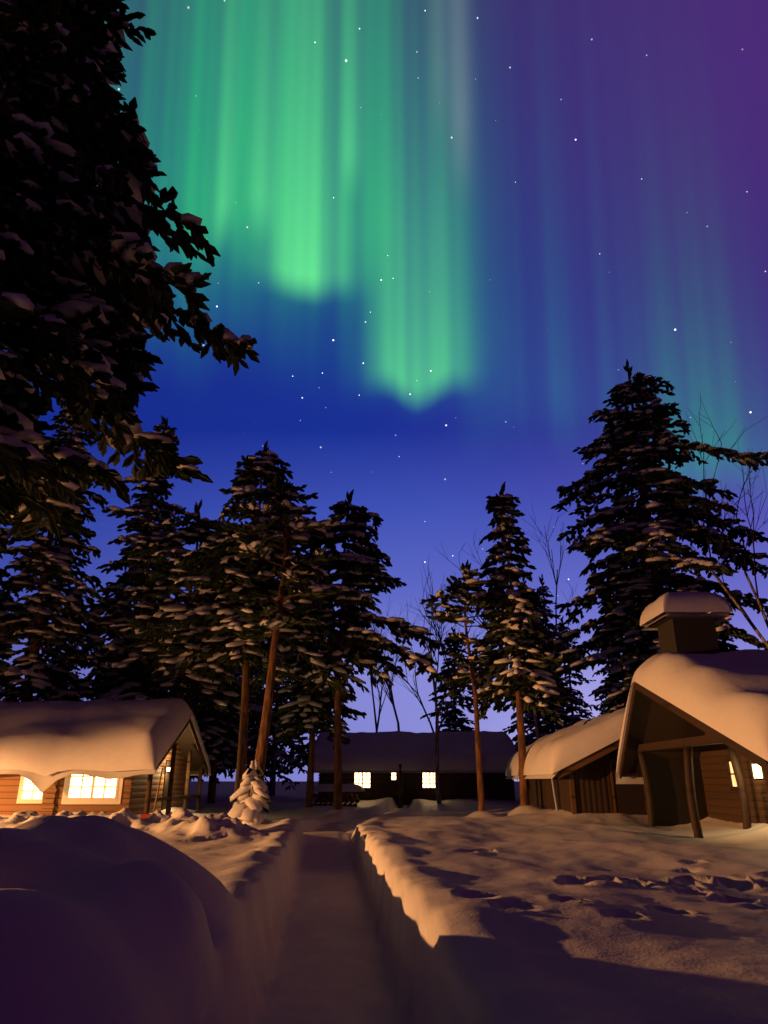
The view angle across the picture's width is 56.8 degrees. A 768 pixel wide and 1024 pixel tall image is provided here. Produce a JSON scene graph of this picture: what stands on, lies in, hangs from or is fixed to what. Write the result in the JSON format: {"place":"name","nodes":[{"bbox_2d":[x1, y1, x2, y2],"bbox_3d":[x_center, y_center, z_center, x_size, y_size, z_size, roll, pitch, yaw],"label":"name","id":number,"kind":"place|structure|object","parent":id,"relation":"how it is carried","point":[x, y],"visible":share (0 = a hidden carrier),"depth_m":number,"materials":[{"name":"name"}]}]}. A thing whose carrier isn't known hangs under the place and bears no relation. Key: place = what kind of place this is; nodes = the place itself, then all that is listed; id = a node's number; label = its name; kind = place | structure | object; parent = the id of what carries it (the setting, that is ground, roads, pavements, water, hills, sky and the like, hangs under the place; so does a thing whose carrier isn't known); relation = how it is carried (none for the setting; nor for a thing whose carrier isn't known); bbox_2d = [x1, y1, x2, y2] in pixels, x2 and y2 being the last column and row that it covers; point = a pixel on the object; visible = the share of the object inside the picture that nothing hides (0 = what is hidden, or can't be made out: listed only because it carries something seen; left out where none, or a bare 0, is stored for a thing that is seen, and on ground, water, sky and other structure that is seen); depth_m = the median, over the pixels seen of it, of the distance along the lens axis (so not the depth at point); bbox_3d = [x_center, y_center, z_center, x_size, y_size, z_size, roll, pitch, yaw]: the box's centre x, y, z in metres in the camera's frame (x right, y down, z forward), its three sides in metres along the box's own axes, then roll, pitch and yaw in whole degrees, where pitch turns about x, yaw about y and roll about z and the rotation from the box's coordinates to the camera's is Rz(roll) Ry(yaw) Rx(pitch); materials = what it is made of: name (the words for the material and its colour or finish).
{"place":"outdoors","nodes":[
{"label":"outdoors","id":0,"kind":"place"},
{"bbox_2d":[0,781,767,1023],"bbox_3d":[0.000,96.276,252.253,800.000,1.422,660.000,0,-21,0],"label":"snow ground","id":1,"kind":"structure","parent":0,"point":[290,909],"depth_m":5.13,"materials":[{"name":"white snow"}]},
{"bbox_2d":[0,549,14,666],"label":"spruce","id":2,"kind":"object","parent":1,"relation":"on","point":[8,575],"visible":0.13,"depth_m":29.34,"materials":[{"name":"green plant"}]},
{"bbox_2d":[0,524,23,672],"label":"spruce","id":3,"kind":"object","parent":1,"relation":"on","point":[4,531],"visible":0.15,"depth_m":25.00,"materials":[{"name":"green plant"}]},
{"bbox_2d":[0,416,39,551],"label":"spruce","id":4,"kind":"object","parent":1,"relation":"on","point":[4,542],"visible":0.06,"depth_m":13.09,"materials":[{"name":"green plant"}]},
{"bbox_2d":[0,397,128,701],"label":"spruce","id":5,"kind":"object","parent":1,"relation":"on","point":[31,616],"visible":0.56,"depth_m":25.48,"materials":[{"name":"green plant"}]},
{"bbox_2d":[39,577,94,700],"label":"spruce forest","id":6,"kind":"object","parent":1,"relation":"on","point":[85,623],"visible":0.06,"depth_m":48.38,"materials":[{"name":"green plant"}]},
{"bbox_2d":[59,645,84,701],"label":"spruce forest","id":7,"kind":"object","parent":1,"relation":"on","point":[77,675],"depth_m":58.53,"materials":[{"name":"green plant"}]},
{"bbox_2d":[0,698,210,814],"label":"cabin","id":8,"kind":"object","parent":1,"relation":"on","point":[96,756],"visible":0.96,"depth_m":17.52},
{"bbox_2d":[80,532,158,697],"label":"spruce","id":9,"kind":"object","parent":1,"relation":"on","point":[96,672],"visible":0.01,"depth_m":31.50,"materials":[{"name":"green plant"}]},
{"bbox_2d":[0,0,259,538],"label":"spruce","id":10,"kind":"object","parent":1,"relation":"on","point":[87,294],"visible":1,"depth_m":10.52,"materials":[{"name":"green plant"}]},
{"bbox_2d":[45,415,220,729],"bbox_3d":[-9.420,3.497,28.232,6.519,16.411,6.468,-8,-22,20],"label":"spruce","id":11,"kind":"object","parent":1,"relation":"on","point":[146,523],"visible":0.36,"depth_m":27.70,"materials":[{"name":"green plant"}]},
{"bbox_2d":[141,765,165,818],"bbox_3d":[-4.930,6.141,15.137,0.360,1.388,0.229,0,-21,0],"label":"snow shovel","id":12,"kind":"object","parent":1,"relation":"on","point":[143,816],"visible":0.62,"depth_m":15.18,"materials":[{"name":"brown wood"}]},
{"bbox_2d":[106,499,251,727],"bbox_3d":[-7.029,4.821,24.432,5.612,11.248,7.655,0,-21,0],"label":"conifer tree","id":13,"kind":"object","parent":1,"relation":"on","point":[178,642],"visible":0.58,"depth_m":23.68,"materials":[{"name":"green plant"}]},
{"bbox_2d":[169,690,235,794],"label":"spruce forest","id":14,"kind":"object","parent":1,"relation":"on","point":[193,777],"visible":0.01,"depth_m":47.44,"materials":[{"name":"green plant"}]},
{"bbox_2d":[191,671,261,794],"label":"spruce","id":15,"kind":"object","parent":1,"relation":"on","point":[230,724],"visible":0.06,"depth_m":37.74,"materials":[{"name":"green plant"}]},
{"bbox_2d":[192,640,289,802],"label":"spruce","id":16,"kind":"object","parent":1,"relation":"on","point":[213,731],"visible":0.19,"depth_m":29.25,"materials":[{"name":"green plant"}]},
{"bbox_2d":[227,760,270,824],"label":"snowy sapling","id":17,"kind":"object","parent":1,"relation":"on","point":[249,804],"visible":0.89,"depth_m":17.92,"materials":[{"name":"white snow"}]},
{"bbox_2d":[126,440,374,803],"bbox_3d":[-3.800,3.466,22.197,6.374,12.200,6.687,16,-26,-36],"label":"conifer tree","id":18,"kind":"object","parent":1,"relation":"on","point":[226,580],"visible":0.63,"depth_m":21.70,"materials":[{"name":"green plant"}]},
{"bbox_2d":[225,632,286,790],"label":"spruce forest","id":19,"kind":"object","parent":1,"relation":"on","point":[253,735],"visible":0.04,"depth_m":49.02,"materials":[{"name":"green plant"}]},
{"bbox_2d":[228,578,306,795],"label":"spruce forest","id":20,"kind":"object","parent":1,"relation":"on","point":[282,754],"visible":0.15,"depth_m":45.67,"materials":[{"name":"green plant"}]},
{"bbox_2d":[259,643,298,795],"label":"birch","id":21,"kind":"object","parent":1,"relation":"on","point":[273,778],"visible":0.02,"depth_m":41.37,"materials":[{"name":"brown plant"}]},
{"bbox_2d":[220,474,346,794],"bbox_3d":[-2.876,3.631,19.636,3.579,10.094,4.103,0,-21,0],"label":"leaning pine","id":22,"kind":"object","parent":1,"relation":"on","point":[253,536],"visible":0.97,"depth_m":19.83,"materials":[{"name":"green plant"}]},
{"bbox_2d":[266,637,356,798],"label":"spruce","id":23,"kind":"object","parent":1,"relation":"on","point":[296,760],"visible":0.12,"depth_m":39.45,"materials":[{"name":"green plant"}]},
{"bbox_2d":[260,548,366,807],"bbox_3d":[-2.527,5.888,26.257,3.850,10.541,5.315,0,-21,0],"label":"conifer tree","id":24,"kind":"object","parent":1,"relation":"on","point":[310,710],"visible":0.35,"depth_m":25.06,"materials":[{"name":"green plant"}]},
{"bbox_2d":[313,784,364,806],"bbox_3d":[-1.950,11.905,29.763,2.300,0.943,1.200,0,-21,0],"label":"firewood stack","id":25,"kind":"object","parent":1,"relation":"on","point":[330,788],"visible":0.76,"depth_m":29.35,"materials":[{"name":"brown wood"}]},
{"bbox_2d":[249,489,450,809],"bbox_3d":[-1.162,4.323,23.499,7.318,11.518,5.628,-13,-24,30],"label":"conifer tree","id":26,"kind":"object","parent":1,"relation":"on","point":[359,567],"visible":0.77,"depth_m":23.83,"materials":[{"name":"green plant"}]},
{"bbox_2d":[368,593,403,731],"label":"birch","id":27,"kind":"object","parent":1,"relation":"on","point":[376,720],"visible":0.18,"depth_m":42.30,"materials":[{"name":"brown plant"}]},
{"bbox_2d":[365,606,419,730],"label":"birch","id":28,"kind":"object","parent":1,"relation":"on","point":[390,693],"visible":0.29,"depth_m":41.06,"materials":[{"name":"brown plant"}]},
{"bbox_2d":[314,731,516,807],"bbox_3d":[1.450,12.645,34.445,9.600,3.882,6.282,0,-21,0],"label":"log cabin","id":29,"kind":"object","parent":1,"relation":"on","point":[398,767],"visible":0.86,"depth_m":31.96,"materials":[{"name":"brown"}]},
{"bbox_2d":[387,600,477,731],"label":"birch","id":30,"kind":"object","parent":1,"relation":"on","point":[421,703],"visible":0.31,"depth_m":42.41,"materials":[{"name":"brown plant"}]},
{"bbox_2d":[407,567,484,803],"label":"birch","id":31,"kind":"object","parent":1,"relation":"on","point":[437,785],"visible":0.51,"depth_m":29.90,"materials":[{"name":"brown plant"}]},
{"bbox_2d":[420,627,491,731],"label":"spruce","id":32,"kind":"object","parent":1,"relation":"on","point":[452,721],"visible":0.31,"depth_m":44.35,"materials":[{"name":"green plant"}]},
{"bbox_2d":[420,560,512,810],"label":"pine","id":33,"kind":"object","parent":1,"relation":"on","point":[479,597],"visible":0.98,"depth_m":22.21,"materials":[{"name":"green plant"}]},
{"bbox_2d":[443,481,569,805],"bbox_3d":[3.965,4.256,22.742,3.044,11.107,4.812,13,-24,-30],"label":"spruce","id":34,"kind":"object","parent":1,"relation":"on","point":[518,678],"visible":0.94,"depth_m":22.19,"materials":[{"name":"green plant"}]},
{"bbox_2d":[438,502,589,739],"bbox_3d":[5.486,5.900,30.029,6.919,13.198,3.038,-8,-22,19],"label":"birch","id":35,"kind":"object","parent":1,"relation":"on","point":[536,696],"visible":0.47,"depth_m":30.63,"materials":[{"name":"brown plant"}]},
{"bbox_2d":[501,577,570,780],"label":"spruce","id":36,"kind":"object","parent":1,"relation":"on","point":[529,739],"visible":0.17,"depth_m":39.30,"materials":[{"name":"green plant"}]},
{"bbox_2d":[551,778,557,809],"bbox_3d":[4.600,7.499,19.426,0.178,1.897,0.530,0,-21,0],"label":"skis","id":37,"kind":"object","parent":1,"relation":"on","point":[553,790],"visible":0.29,"depth_m":19.29,"materials":[{"name":"brown wood"}]},
{"bbox_2d":[517,574,598,741],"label":"spruce","id":38,"kind":"object","parent":1,"relation":"on","point":[542,591],"visible":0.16,"depth_m":46.98,"materials":[{"name":"green plant"}]},
{"bbox_2d":[505,708,647,814],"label":"shed","id":39,"kind":"structure","parent":1,"relation":"on","point":[577,762],"depth_m":17.95,"materials":[{"name":"brown"}]},
{"bbox_2d":[557,616,595,724],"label":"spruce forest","id":40,"kind":"object","parent":1,"relation":"on","point":[579,677],"visible":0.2,"depth_m":57.64,"materials":[{"name":"green plant"}]},
{"bbox_2d":[583,589,627,712],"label":"spruce","id":41,"kind":"object","parent":1,"relation":"on","point":[610,686],"visible":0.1,"depth_m":39.00,"materials":[{"name":"green plant"}]},
{"bbox_2d":[592,600,621,715],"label":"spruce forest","id":42,"kind":"object","parent":1,"relation":"on","point":[601,697],"visible":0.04,"depth_m":51.41,"materials":[{"name":"green plant"}]},
{"bbox_2d":[604,538,663,713],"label":"spruce","id":43,"kind":"object","parent":1,"relation":"on","point":[618,707],"visible":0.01,"depth_m":32.10,"materials":[{"name":"green plant"}]},
{"bbox_2d":[541,359,767,705],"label":"conifer tree","id":44,"kind":"object","parent":1,"relation":"on","point":[624,436],"visible":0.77,"depth_m":28.26,"materials":[{"name":"green plant"}]},
{"bbox_2d":[615,616,767,837],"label":"cabin","id":45,"kind":"object","parent":1,"relation":"on","point":[693,743],"visible":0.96,"depth_m":15.18,"materials":[{"name":"brown wood"}]},
{"bbox_2d":[640,592,733,629],"bbox_3d":[7.000,2.285,16.614,1.560,0.666,1.560,0,-21,0],"label":"snow cap","id":46,"kind":"object","parent":45,"relation":"on","point":[689,604],"visible":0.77,"depth_m":15.97,"materials":[{"name":"white snow"}]},
{"bbox_2d":[750,762,763,779],"bbox_3d":[7.380,5.083,13.954,0.240,0.340,0.160,0,-21,0],"label":"window","id":47,"kind":"structure","parent":45,"relation":"on","point":[757,772],"depth_m":13.91,"materials":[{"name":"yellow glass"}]},
{"bbox_2d":[666,396,767,647],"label":"birch","id":48,"kind":"object","parent":1,"relation":"on","point":[742,610],"visible":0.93,"depth_m":25.18,"materials":[{"name":"brown plant"}]},
{"bbox_2d":[718,636,730,646],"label":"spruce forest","id":49,"kind":"object","parent":1,"relation":"on","point":[723,638],"visible":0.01,"depth_m":46.62,"materials":[{"name":"green plant"}]},
{"bbox_2d":[721,635,734,645],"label":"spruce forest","id":50,"kind":"object","parent":1,"relation":"on","point":[727,636],"depth_m":53.26,"materials":[{"name":"green plant"}]},
{"bbox_2d":[0,0,767,780],"label":"sky","id":51,"kind":"structure","parent":0,"point":[443,232],"materials":[{"name":"blue"}]}
]}

